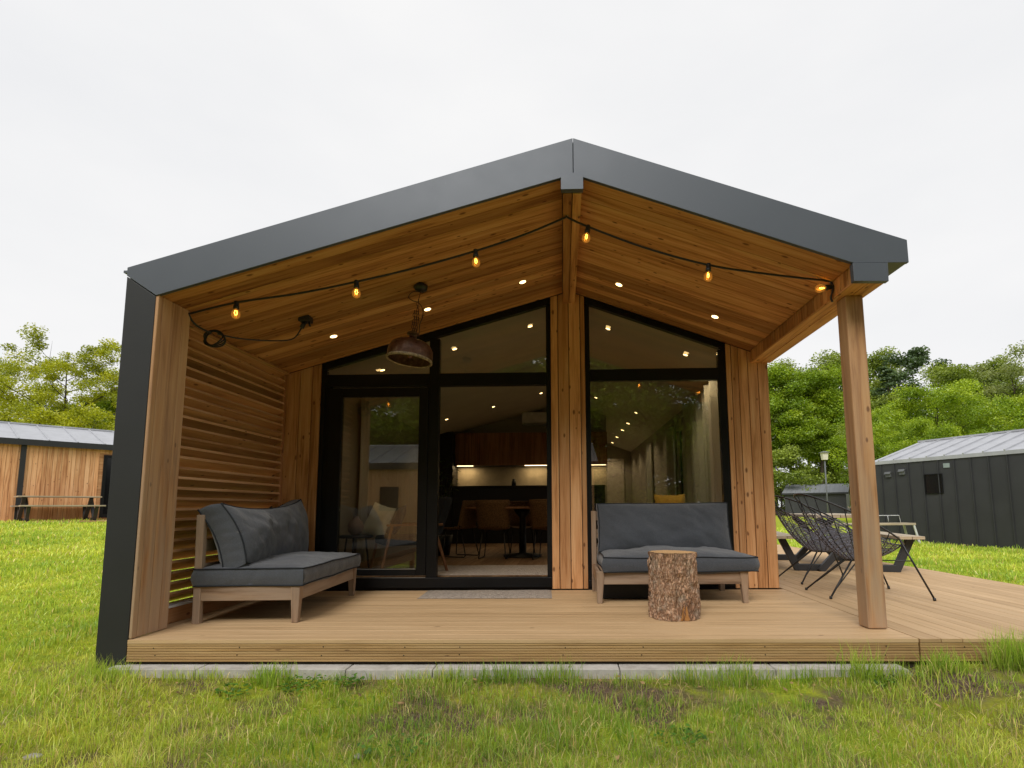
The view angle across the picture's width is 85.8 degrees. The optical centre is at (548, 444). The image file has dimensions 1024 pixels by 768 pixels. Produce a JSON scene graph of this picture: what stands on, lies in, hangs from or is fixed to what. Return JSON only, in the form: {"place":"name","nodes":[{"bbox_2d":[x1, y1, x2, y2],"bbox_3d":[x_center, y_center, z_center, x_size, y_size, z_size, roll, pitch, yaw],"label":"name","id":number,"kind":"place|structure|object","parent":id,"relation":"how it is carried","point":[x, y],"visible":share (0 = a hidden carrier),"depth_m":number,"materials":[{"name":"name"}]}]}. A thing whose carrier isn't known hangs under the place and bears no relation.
{"place":"outdoors","nodes":[
{"label":"outdoors","id":0,"kind":"place"},
{"bbox_2d":[0,512,1023,767],"bbox_3d":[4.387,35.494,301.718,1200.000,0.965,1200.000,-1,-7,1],"label":"ground","id":1,"kind":"structure","parent":0,"point":[820,696],"depth_m":3.12,"materials":[{"name":"green plant"}]},
{"bbox_2d":[0,357,60,420],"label":"young leaf tree","id":2,"kind":"object","parent":1,"relation":"on","point":[26,377],"visible":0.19,"depth_m":39.57,"materials":[{"name":"green plant"}]},
{"bbox_2d":[0,409,61,425],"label":"leafy tree","id":3,"kind":"object","parent":1,"relation":"on","point":[5,416],"visible":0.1,"depth_m":32.20,"materials":[{"name":"green plant"}]},
{"bbox_2d":[22,753,43,759],"bbox_3d":[-2.405,1.455,2.564,0.076,0.029,0.052,12,-6,-26],"label":"stone","id":4,"kind":"object","parent":1,"relation":"on","point":[29,755],"visible":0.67,"depth_m":2.56,"materials":[{"name":"grey stone"}]},
{"bbox_2d":[6,520,106,522],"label":"cabin walkway","id":5,"kind":"structure","parent":1,"relation":"on","point":[71,521],"depth_m":16.70,"materials":[{"name":"grey concrete"}]},
{"bbox_2d":[10,496,105,521],"bbox_3d":[-15.157,1.981,16.986,1.818,0.781,1.950,-6,-8,39],"label":"picnic table","id":6,"kind":"object","parent":5,"relation":"on","point":[86,509],"visible":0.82,"depth_m":16.82,"materials":[{"name":"brown wood"}]},
{"bbox_2d":[0,421,113,520],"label":"pale timber cabin","id":7,"kind":"object","parent":1,"relation":"on","point":[42,460],"visible":0.34,"depth_m":17.80,"materials":[{"name":"wood"}]},
{"bbox_2d":[99,455,111,517],"bbox_3d":[-14.749,1.452,19.089,0.080,2.120,1.250,-6,-8,39],"label":"door","id":8,"kind":"structure","parent":7,"relation":"in","point":[107,462],"depth_m":18.68,"materials":[{"name":"black glass"}]},
{"bbox_2d":[0,322,120,429],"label":"young leaf tree","id":9,"kind":"object","parent":1,"relation":"on","point":[104,349],"visible":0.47,"depth_m":34.16,"materials":[{"name":"green plant"}]},
{"bbox_2d":[12,402,114,430],"bbox_3d":[-27.805,0.963,31.419,7.092,6.824,7.771,-2,-7,11],"label":"leafy tree","id":10,"kind":"object","parent":1,"relation":"on","point":[84,417],"visible":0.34,"depth_m":30.74,"materials":[{"name":"green plant"}]},
{"bbox_2d":[17,352,118,427],"bbox_3d":[-28.511,-0.425,35.474,7.322,10.569,8.652,-6,-9,42],"label":"young leaf tree","id":11,"kind":"object","parent":1,"relation":"on","point":[80,373],"visible":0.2,"depth_m":34.44,"materials":[{"name":"green plant"}]},
{"bbox_2d":[38,386,117,427],"bbox_3d":[-30.002,0.642,38.500,8.737,9.264,8.822,0,-7,-2],"label":"broadleaf tree","id":12,"kind":"object","parent":1,"relation":"on","point":[109,408],"visible":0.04,"depth_m":36.76,"materials":[{"name":"green plant"}]},
{"bbox_2d":[98,663,207,678],"bbox_3d":[-2.664,1.659,3.693,0.669,0.334,0.161,-1,-7,1],"label":"kerb stone","id":13,"kind":"object","parent":1,"relation":"on","point":[168,668],"visible":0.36,"depth_m":3.64,"materials":[{"name":"concrete"}]},
{"bbox_2d":[196,664,352,679],"bbox_3d":[-1.828,1.651,3.673,0.992,0.333,0.161,-1,-7,1],"label":"kerb stone","id":14,"kind":"object","parent":1,"relation":"on","point":[309,669],"visible":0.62,"depth_m":3.62,"materials":[{"name":"concrete"}]},
{"bbox_2d":[346,664,436,679],"bbox_3d":[-1.043,1.644,3.654,0.566,0.331,0.162,-1,-7,1],"label":"kerb stone","id":15,"kind":"object","parent":1,"relation":"on","point":[379,669],"visible":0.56,"depth_m":3.60,"materials":[{"name":"concrete"}]},
{"bbox_2d":[95,138,908,671],"bbox_3d":[-0.124,0.479,10.638,5.731,4.029,13.656,-1,-7,1],"label":"holiday cabin","id":16,"kind":"object","parent":1,"relation":"on","point":[579,338],"visible":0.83,"depth_m":5.14,"materials":[{"name":"wood"}]},
{"bbox_2d":[339,534,373,567],"bbox_3d":[-2.388,1.331,6.767,0.430,0.431,0.430,-1,-7,1],"label":"side table","id":17,"kind":"object","parent":16,"relation":"on","point":[353,537],"visible":0.8,"depth_m":6.72,"materials":[{"name":"black laminate"}]},
{"bbox_2d":[348,516,363,534],"bbox_3d":[-2.391,0.999,6.805,0.188,0.235,0.188,-1,-7,1],"label":"vase","id":18,"kind":"object","parent":17,"relation":"on","point":[355,526],"visible":0.88,"depth_m":6.74,"materials":[{"name":"brown ceramic"}]},
{"bbox_2d":[356,399,369,561],"bbox_3d":[-2.630,0.504,7.800,0.092,2.272,0.350,1,-7,-10],"label":"curtain","id":19,"kind":"object","parent":16,"relation":"hanging from","point":[364,467],"visible":0.89,"depth_m":7.74,"materials":[{"name":"fabric"}]},
{"bbox_2d":[324,387,428,577],"bbox_3d":[-1.901,0.402,6.103,1.117,2.098,0.074,-1,-7,1],"label":"glazed door","id":20,"kind":"structure","parent":16,"relation":"in","point":[337,395],"depth_m":6.10,"materials":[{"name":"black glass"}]},
{"bbox_2d":[386,282,432,367],"bbox_3d":[-1.222,-1.114,5.021,0.412,0.739,0.412,6,-9,2],"label":"pendant lamp","id":21,"kind":"object","parent":16,"relation":"hanging from","point":[412,351],"visible":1,"depth_m":4.95,"materials":[{"name":"metal"}]},
{"bbox_2d":[315,298,551,587],"bbox_3d":[-1.276,-0.059,6.155,2.594,3.230,0.097,-1,-7,1],"label":"window frame","id":22,"kind":"structure","parent":16,"relation":"in","point":[434,380],"depth_m":6.16,"materials":[{"name":"black metal"}]},
{"bbox_2d":[438,455,460,555],"bbox_3d":[-1.764,0.980,8.992,0.710,1.626,0.652,-1,-7,1],"label":"potted plant","id":23,"kind":"object","parent":16,"relation":"on","point":[447,545],"visible":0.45,"depth_m":8.89,"materials":[{"name":"green plant"}]},
{"bbox_2d":[372,565,546,575],"bbox_3d":[-0.458,1.520,6.707,3.702,0.009,1.115,-1,-7,1],"label":"rug","id":24,"kind":"object","parent":16,"relation":"on","point":[497,569],"visible":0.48,"depth_m":6.67,"materials":[{"name":"fabric"}]},
{"bbox_2d":[369,497,451,570],"bbox_3d":[-1.707,1.098,6.805,0.864,0.898,0.760,3,-7,-26],"label":"armchair","id":25,"kind":"object","parent":24,"relation":"on","point":[388,540],"visible":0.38,"depth_m":6.58,"materials":[{"name":"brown wood"}]},
{"bbox_2d":[361,502,395,538],"bbox_3d":[-2.184,0.978,7.023,0.451,0.451,0.147,10,-19,37],"label":"scatter cushion","id":26,"kind":"object","parent":25,"relation":"on","point":[379,518],"visible":0.81,"depth_m":6.95,"materials":[{"name":"beige fabric"}]},
{"bbox_2d":[386,505,406,534],"bbox_3d":[-1.973,0.985,7.098,0.138,0.411,0.411,26,-22,-22],"label":"scatter cushion","id":27,"kind":"object","parent":25,"relation":"on","point":[399,515],"visible":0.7,"depth_m":6.97,"materials":[{"name":"beige fabric"}]},
{"bbox_2d":[443,500,478,557],"bbox_3d":[-1.368,1.321,8.693,0.549,0.873,0.516,-3,-7,23],"label":"rattan chair","id":28,"kind":"object","parent":16,"relation":"on","point":[467,518],"visible":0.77,"depth_m":8.52,"materials":[{"name":"brown wicker"}]},
{"bbox_2d":[476,500,510,558],"bbox_3d":[-0.824,1.275,8.328,0.516,0.873,0.549,-1,-7,5],"label":"rattan chair","id":29,"kind":"object","parent":16,"relation":"on","point":[493,514],"visible":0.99,"depth_m":8.16,"materials":[{"name":"brown wicker"}]},
{"bbox_2d":[465,507,541,557],"bbox_3d":[-0.414,1.359,8.628,1.932,0.770,1.092,-1,-7,1],"label":"dining table","id":30,"kind":"object","parent":16,"relation":"on","point":[522,513],"visible":0.61,"depth_m":8.55,"materials":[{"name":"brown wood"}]},
{"bbox_2d":[188,215,833,347],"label":"string lights","id":31,"kind":"object","parent":16,"relation":"hanging from","point":[207,333],"visible":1,"depth_m":4.35,"materials":[{"name":"plastic"}]},
{"bbox_2d":[510,501,534,552],"bbox_3d":[-0.452,1.387,9.319,0.516,0.873,0.549,0,-7,-4],"label":"rattan chair","id":32,"kind":"object","parent":16,"relation":"on","point":[514,519],"visible":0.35,"depth_m":9.49,"materials":[{"name":"brown wicker"}]},
{"bbox_2d":[439,432,606,543],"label":"kitchen units","id":33,"kind":"object","parent":16,"relation":"on","point":[484,459],"visible":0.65,"depth_m":12.23,"materials":[{"name":"brown wood"}]},
{"bbox_2d":[522,412,545,425],"bbox_3d":[-0.162,-0.594,12.552,0.900,0.280,0.235,-1,-7,1],"label":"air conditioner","id":34,"kind":"object","parent":16,"relation":"attached to","point":[533,418],"visible":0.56,"depth_m":12.45,"materials":[{"name":"white plastic"}]},
{"bbox_2d":[529,499,546,559],"bbox_3d":[-0.004,1.248,8.140,0.516,0.873,0.549,-2,-7,13],"label":"rattan chair","id":35,"kind":"object","parent":16,"relation":"on","point":[538,511],"visible":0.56,"depth_m":7.99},
{"bbox_2d":[607,459,624,502],"bbox_3d":[2.027,1.538,16.728,0.540,2.232,0.048,-1,-7,1],"label":"inner door","id":36,"kind":"structure","parent":16,"relation":"in","point":[615,467],"depth_m":16.77,"materials":[{"name":"beige wood"}]},
{"bbox_2d":[646,443,653,502],"bbox_3d":[2.352,1.068,12.749,0.092,2.212,0.350,1,-7,-10],"label":"curtain","id":37,"kind":"object","parent":16,"relation":"hanging from","point":[649,463],"visible":0.6,"depth_m":12.73,"materials":[{"name":"fabric"}]},
{"bbox_2d":[584,297,734,586],"bbox_3d":[1.196,-0.083,6.106,1.558,3.232,0.079,-1,-7,1],"label":"window frame","id":38,"kind":"structure","parent":16,"relation":"in","point":[656,374],"depth_m":6.14,"materials":[{"name":"black metal"}]},
{"bbox_2d":[665,426,676,494],"bbox_3d":[2.291,0.782,10.266,0.092,2.212,0.451,0,-7,-7],"label":"curtain","id":39,"kind":"object","parent":16,"relation":"hanging from","point":[670,460],"visible":0.62,"depth_m":10.26,"materials":[{"name":"fabric"}]},
{"bbox_2d":[679,430,683,493],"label":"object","id":40,"kind":"structure","parent":16,"relation":"in","point":[682,489],"depth_m":10.03,"materials":[{"name":"beige glass"}]},
{"bbox_2d":[681,417,686,502],"bbox_3d":[2.257,0.621,8.861,0.092,2.212,0.421,1,-7,-8],"label":"curtain","id":41,"kind":"object","parent":16,"relation":"hanging from","point":[684,469],"visible":0.12,"depth_m":9.04,"materials":[{"name":"fabric"}]},
{"bbox_2d":[682,381,721,502],"bbox_3d":[2.092,0.403,7.224,0.197,2.272,1.994,-1,-7,1],"label":"curtain","id":42,"kind":"object","parent":16,"relation":"hanging from","point":[702,445],"visible":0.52,"depth_m":7.33,"materials":[{"name":"fabric"}]},
{"bbox_2d":[126,589,919,668],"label":"porch deck","id":43,"kind":"structure","parent":1,"relation":"on","point":[774,626],"depth_m":3.86,"materials":[{"name":"brown wood"}]},
{"bbox_2d":[191,499,360,623],"bbox_3d":[-2.368,0.975,5.011,0.876,0.990,1.433,0,-7,-1],"label":"lounge sofa","id":44,"kind":"object","parent":43,"relation":"on","point":[264,554],"visible":1,"depth_m":4.37,"materials":[{"name":"grey fabric"}]},
{"bbox_2d":[418,590,551,598],"bbox_3d":[-0.632,1.525,5.625,1.340,0.010,0.550,-1,-7,1],"label":"doormat","id":45,"kind":"object","parent":43,"relation":"on","point":[468,594],"visible":1,"depth_m":5.57,"materials":[{"name":"fabric"}]},
{"bbox_2d":[603,584,648,598],"bbox_3d":[0.798,1.417,5.456,0.590,0.161,0.350,-1,-7,1],"label":"storage box","id":46,"kind":"object","parent":43,"relation":"on","point":[622,591],"visible":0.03,"depth_m":5.29,"materials":[{"name":"plastic"}]},
{"bbox_2d":[647,550,700,621],"bbox_3d":[1.012,1.125,4.450,0.423,0.512,0.426,-1,-7,1],"label":"log stool","id":47,"kind":"object","parent":43,"relation":"on","point":[673,589],"visible":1,"depth_m":4.30,"materials":[{"name":"brown wood"}]},
{"bbox_2d":[591,502,759,603],"bbox_3d":[1.184,1.035,5.465,1.483,0.924,0.893,-1,-7,1],"label":"lounge sofa","id":48,"kind":"object","parent":43,"relation":"on","point":[629,536],"visible":0.9,"depth_m":5.62,"materials":[{"name":"grey fabric"}]},
{"bbox_2d":[433,664,619,678],"bbox_3d":[-0.147,1.635,3.634,1.214,0.333,0.161,-1,-7,1],"label":"kerb stone","id":49,"kind":"object","parent":1,"relation":"on","point":[604,670],"visible":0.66,"depth_m":3.58,"materials":[{"name":"concrete"}]},
{"bbox_2d":[211,672,897,760],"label":"weeds","id":50,"kind":"object","parent":1,"relation":"on","point":[703,736],"visible":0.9,"depth_m":3.33,"materials":[{"name":"green plant"}]},
{"bbox_2d":[97,666,1016,763],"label":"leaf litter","id":51,"kind":"object","parent":1,"relation":"on","point":[642,682],"visible":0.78,"depth_m":3.21,"materials":[{"name":"brown plant"}]},
{"bbox_2d":[618,664,775,679],"bbox_3d":[0.962,1.624,3.608,0.994,0.333,0.161,-1,-7,1],"label":"kerb stone","id":52,"kind":"object","parent":1,"relation":"on","point":[628,669],"visible":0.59,"depth_m":3.56,"materials":[{"name":"concrete"}]},
{"bbox_2d":[777,479,800,503],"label":"understorey tree","id":53,"kind":"object","parent":1,"relation":"on","point":[783,487],"visible":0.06,"depth_m":86.33,"materials":[{"name":"green plant"}]},
{"bbox_2d":[768,358,818,514],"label":"tall olive tree","id":54,"kind":"object","parent":1,"relation":"on","point":[774,417],"visible":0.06,"depth_m":70.20,"materials":[{"name":"green plant"}]},
{"bbox_2d":[767,361,832,484],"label":"tall broadleaf tree","id":55,"kind":"object","parent":1,"relation":"on","point":[798,412],"visible":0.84,"depth_m":68.10,"materials":[{"name":"green plant"}]},
{"bbox_2d":[772,444,834,514],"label":"understorey tree","id":56,"kind":"object","parent":1,"relation":"on","point":[788,456],"visible":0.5,"depth_m":65.36,"materials":[{"name":"green plant"}]},
{"bbox_2d":[782,483,850,513],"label":"distant cabin","id":57,"kind":"object","parent":1,"relation":"on","point":[838,494],"visible":0.69,"depth_m":61.54,"materials":[{"name":"metal"}]},
{"bbox_2d":[790,362,845,483],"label":"tall broadleaf tree","id":58,"kind":"object","parent":1,"relation":"on","point":[827,397],"visible":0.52,"depth_m":69.50,"materials":[{"name":"green plant"}]},
{"bbox_2d":[820,451,829,512],"bbox_3d":[12.838,2.102,25.438,0.400,3.620,0.400,-1,-7,1],"label":"lamp post","id":59,"kind":"object","parent":1,"relation":"on","point":[824,455],"visible":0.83,"depth_m":25.50,"materials":[{"name":"metal"}]},
{"bbox_2d":[806,446,850,510],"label":"understorey tree","id":60,"kind":"object","parent":1,"relation":"on","point":[837,474],"visible":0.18,"depth_m":76.14,"materials":[{"name":"green plant"}]},
{"bbox_2d":[769,663,912,678],"bbox_3d":[1.909,1.614,3.586,0.889,0.333,0.161,-1,-7,1],"label":"kerb stone","id":61,"kind":"object","parent":1,"relation":"on","point":[822,667],"visible":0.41,"depth_m":3.54,"materials":[{"name":"concrete"}]},
{"bbox_2d":[801,346,906,465],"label":"tall olive tree","id":62,"kind":"object","parent":1,"relation":"on","point":[874,362],"visible":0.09,"depth_m":73.83,"materials":[{"name":"green plant"}]},
{"bbox_2d":[833,392,910,458],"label":"tall olive tree","id":63,"kind":"object","parent":1,"relation":"on","point":[879,402],"visible":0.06,"depth_m":52.85,"materials":[{"name":"green plant"}]},
{"bbox_2d":[849,356,901,506],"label":"fir tree","id":64,"kind":"object","parent":1,"relation":"on","point":[884,370],"visible":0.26,"depth_m":53.91,"materials":[{"name":"green plant"}]},
{"bbox_2d":[832,515,920,542],"bbox_3d":[8.972,2.360,15.185,2.244,0.816,0.544,0,-7,-3],"label":"garden bench","id":65,"kind":"object","parent":1,"relation":"on","point":[914,527],"visible":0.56,"depth_m":14.98,"materials":[{"name":"brown wood"}]},
{"bbox_2d":[824,398,959,486],"bbox_3d":[21.663,1.152,34.334,7.554,8.010,7.628,-6,-8,38],"label":"broadleaf tree","id":66,"kind":"object","parent":1,"relation":"on","point":[878,450],"visible":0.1,"depth_m":34.62,"materials":[{"name":"green plant"}]},
{"bbox_2d":[777,545,1023,664],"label":"side terrace","id":67,"kind":"structure","parent":1,"relation":"on","point":[974,605],"depth_m":4.99,"materials":[{"name":"beige wood"}]},
{"bbox_2d":[774,495,884,584],"bbox_3d":[3.198,1.105,6.555,1.061,1.010,0.887,0,-7,-4],"label":"wire chair","id":68,"kind":"object","parent":67,"relation":"on","point":[812,539],"visible":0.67,"depth_m":6.44,"materials":[{"name":"black metal"}]},
{"bbox_2d":[776,513,924,571],"bbox_3d":[4.178,1.429,8.227,1.818,0.781,1.950,-2,-7,12],"label":"picnic table","id":69,"kind":"object","parent":67,"relation":"on","point":[826,563],"visible":0.39,"depth_m":7.47,"materials":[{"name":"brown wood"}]},
{"bbox_2d":[793,493,936,600],"bbox_3d":[3.053,0.988,5.526,1.061,1.010,0.887,-1,-7,3],"label":"wire chair","id":70,"kind":"object","parent":67,"relation":"on","point":[843,552],"visible":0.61,"depth_m":5.38,"materials":[{"name":"black metal"}]},
{"bbox_2d":[870,345,951,411],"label":"pine tree","id":71,"kind":"object","parent":1,"relation":"on","point":[915,359],"visible":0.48,"depth_m":58.19,"materials":[{"name":"green plant"}]},
{"bbox_2d":[873,416,989,458],"bbox_3d":[18.813,1.472,27.343,5.401,5.671,5.348,3,-7,-26],"label":"broadleaf tree","id":72,"kind":"object","parent":1,"relation":"on","point":[901,440],"visible":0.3,"depth_m":27.00,"materials":[{"name":"green plant"}]},
{"bbox_2d":[872,378,1023,454],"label":"broadleaf tree","id":73,"kind":"object","parent":1,"relation":"on","point":[949,397],"visible":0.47,"depth_m":29.92,"materials":[{"name":"green plant"}]},
{"bbox_2d":[875,429,1023,548],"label":"dark cabin","id":74,"kind":"object","parent":1,"relation":"on","point":[966,490],"visible":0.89,"depth_m":14.98,"materials":[{"name":"black metal"}]},
{"bbox_2d":[924,473,943,493],"bbox_3d":[10.773,1.091,15.409,0.030,0.550,0.480,2,-7,-23],"label":"window","id":75,"kind":"structure","parent":74,"relation":"in","point":[930,480],"depth_m":15.42,"materials":[{"name":"black glass"}]},
{"bbox_2d":[916,354,1023,426],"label":"tall olive tree","id":76,"kind":"object","parent":1,"relation":"on","point":[949,374],"visible":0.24,"depth_m":44.22,"materials":[{"name":"green plant"}]},
{"bbox_2d":[946,391,1023,434],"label":"broadleaf tree","id":77,"kind":"object","parent":1,"relation":"on","point":[1016,401],"visible":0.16,"depth_m":31.64,"materials":[{"name":"green plant"}]},
{"bbox_2d":[954,382,1023,425],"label":"tall olive tree","id":78,"kind":"object","parent":1,"relation":"on","point":[1019,389],"visible":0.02,"depth_m":45.86,"materials":[{"name":"green plant"}]},
{"bbox_2d":[970,340,1023,429],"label":"pale birch tree","id":79,"kind":"object","parent":1,"relation":"on","point":[1012,372],"visible":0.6,"depth_m":37.54,"materials":[{"name":"green plant"}]},
{"bbox_2d":[0,0,1023,506],"label":"sky","id":80,"kind":"structure","parent":0,"point":[133,132],"materials":[{"name":"white"}]},
{"bbox_3d":[1.285,1.186,7.363,1.060,0.800,0.870,-1,-7,1],"label":"indoor sofa","id":81,"kind":"object","parent":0,"visible":0},
{"bbox_2d":[654,494,684,502],"bbox_3d":[1.599,0.846,7.169,0.431,0.431,0.141,0,-27,-7],"label":"scatter cushion","id":82,"kind":"object","parent":81,"relation":"on","point":[669,498],"visible":0.35,"depth_m":7.19,"materials":[{"name":"fabric"}]}
]}

